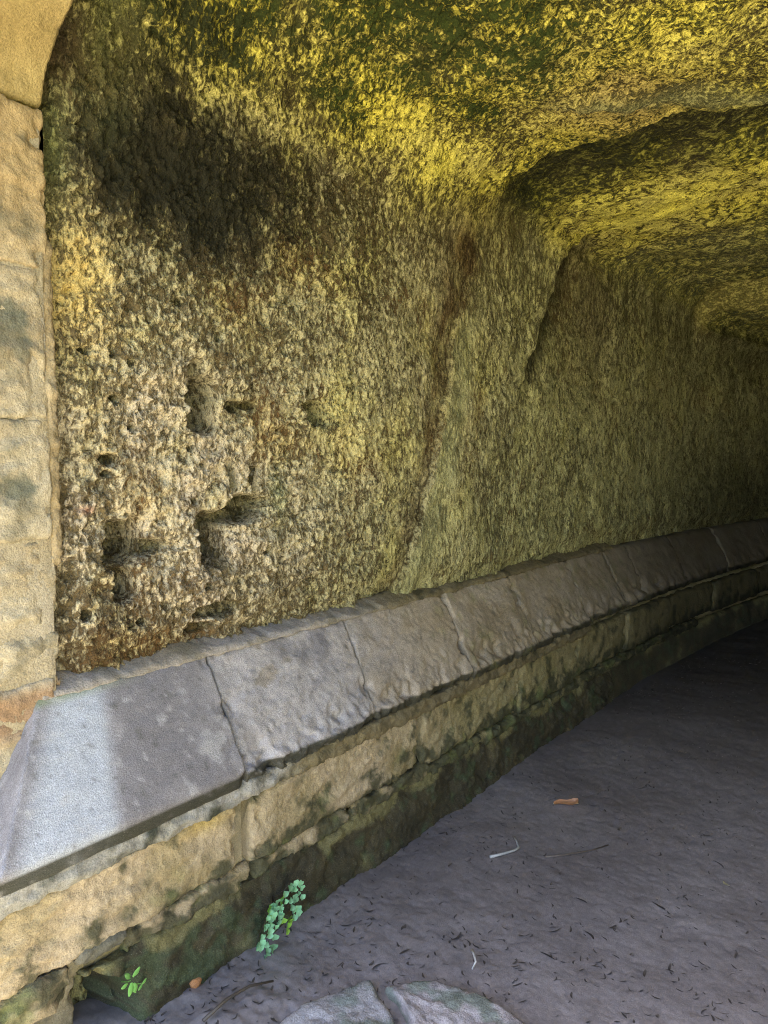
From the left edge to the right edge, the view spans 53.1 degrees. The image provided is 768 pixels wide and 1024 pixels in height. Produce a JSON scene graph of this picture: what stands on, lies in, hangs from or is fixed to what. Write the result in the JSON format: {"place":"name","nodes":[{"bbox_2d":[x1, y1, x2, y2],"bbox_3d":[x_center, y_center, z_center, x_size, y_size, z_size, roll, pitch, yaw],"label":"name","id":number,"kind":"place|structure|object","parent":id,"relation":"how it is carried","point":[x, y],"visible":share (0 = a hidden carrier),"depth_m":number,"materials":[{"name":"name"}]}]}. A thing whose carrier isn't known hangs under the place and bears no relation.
{"place":"outdoors","nodes":[
{"label":"outdoors","id":0,"kind":"place"},
{"bbox_2d":[38,0,767,1004],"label":"rock wall","id":1,"kind":"structure","parent":0,"point":[312,356],"depth_m":2.63,"materials":[{"name":"stone"}]},
{"bbox_2d":[73,618,767,1023],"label":"mud floor","id":2,"kind":"structure","parent":0,"point":[481,898],"depth_m":2.65,"materials":[{"name":"grey soil"}]},
{"bbox_2d":[189,977,201,988],"bbox_3d":[-0.527,1.314,2.145,0.022,0.032,0.040,3,5,36],"label":"brick chip","id":3,"kind":"object","parent":2,"relation":"on","point":[195,983],"visible":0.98,"depth_m":2.13,"materials":[{"name":"orange stone"}]},
{"bbox_2d":[202,980,273,1021],"bbox_3d":[-0.394,1.312,2.078,0.020,0.031,0.233,4,6,42],"label":"twig","id":4,"kind":"object","parent":2,"relation":"on","point":[213,1011],"visible":1,"depth_m":2.06,"materials":[{"name":"wood"}]},
{"bbox_2d":[280,980,394,1023],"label":"flat stone","id":5,"kind":"object","parent":2,"relation":"on","point":[360,1003],"visible":1,"depth_m":2.05,"materials":[{"name":"stone"}]},
{"bbox_2d":[0,518,767,1023],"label":"wall","id":6,"kind":"structure","parent":2,"relation":"on","point":[174,818],"depth_m":2.48,"materials":[{"name":"stone"}]},
{"bbox_2d":[121,966,139,996],"bbox_3d":[-0.648,1.200,1.966,0.048,0.065,0.059,-1,4,-20],"label":"seedling","id":7,"kind":"object","parent":6,"relation":"on","point":[133,987],"visible":1,"depth_m":1.95,"materials":[{"name":"green plant"}]},
{"bbox_2d":[138,978,146,990],"bbox_3d":[-0.642,1.228,2.006,0.040,0.023,0.026,3,5,36],"label":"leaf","id":8,"kind":"object","parent":6,"relation":"on","point":[142,983],"visible":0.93,"depth_m":2.00,"materials":[{"name":"green plant"}]},
{"bbox_2d":[254,880,305,957],"bbox_3d":[-0.332,1.241,2.347,0.080,0.175,0.229,3,5,36],"label":"maidenhair fern","id":9,"kind":"object","parent":6,"relation":"hanging from","point":[273,909],"visible":1,"depth_m":2.35,"materials":[{"name":"green plant"}]},
{"bbox_2d":[385,980,523,1023],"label":"flat stone","id":10,"kind":"object","parent":2,"relation":"on","point":[427,1002],"visible":0.99,"depth_m":2.07,"materials":[{"name":"stone"}]},
{"bbox_2d":[144,659,767,1023],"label":"leaf litter","id":11,"kind":"object","parent":2,"relation":"on","point":[458,936],"visible":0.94,"depth_m":2.35,"materials":[{"name":"black plant"}]},
{"bbox_2d":[470,949,476,969],"bbox_3d":[0.264,1.315,2.268,0.014,0.025,0.080,0,4,4],"label":"twig","id":12,"kind":"object","parent":2,"relation":"on","point":[473,953],"visible":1,"depth_m":2.25,"materials":[{"name":"grey wood"}]},
{"bbox_2d":[489,836,519,857],"bbox_3d":[0.472,1.282,2.923,0.061,0.013,0.194,3,5,36],"label":"twig","id":13,"kind":"object","parent":2,"relation":"on","point":[504,853],"visible":1,"depth_m":2.89,"materials":[{"name":"grey wood"}]},
{"bbox_2d":[553,798,578,804],"bbox_3d":[0.785,1.250,3.313,0.111,0.027,0.034,0,4,1],"label":"dead leaf","id":14,"kind":"object","parent":2,"relation":"on","point":[572,801],"visible":1,"depth_m":3.32,"materials":[{"name":"brown plant"}]},
{"bbox_2d":[545,845,607,857],"bbox_3d":[0.741,1.297,2.933,0.286,0.012,0.014,-2,4,-20],"label":"twig","id":15,"kind":"object","parent":2,"relation":"on","point":[574,853],"visible":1,"depth_m":2.92,"materials":[{"name":"grey wood"}]},
{"bbox_2d":[140,0,767,341],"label":"rock ceiling","id":16,"kind":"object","parent":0,"point":[631,135],"visible":1,"depth_m":2.79,"materials":[{"name":"yellow stone"}]},
{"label":"path","id":17,"kind":"structure","parent":0,"visible":0},
{"bbox_2d":[0,0,73,1023],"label":"stone portal","id":18,"kind":"object","parent":17,"relation":"on","point":[31,550],"visible":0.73,"depth_m":1.83,"materials":[{"name":"stone"}]}
]}

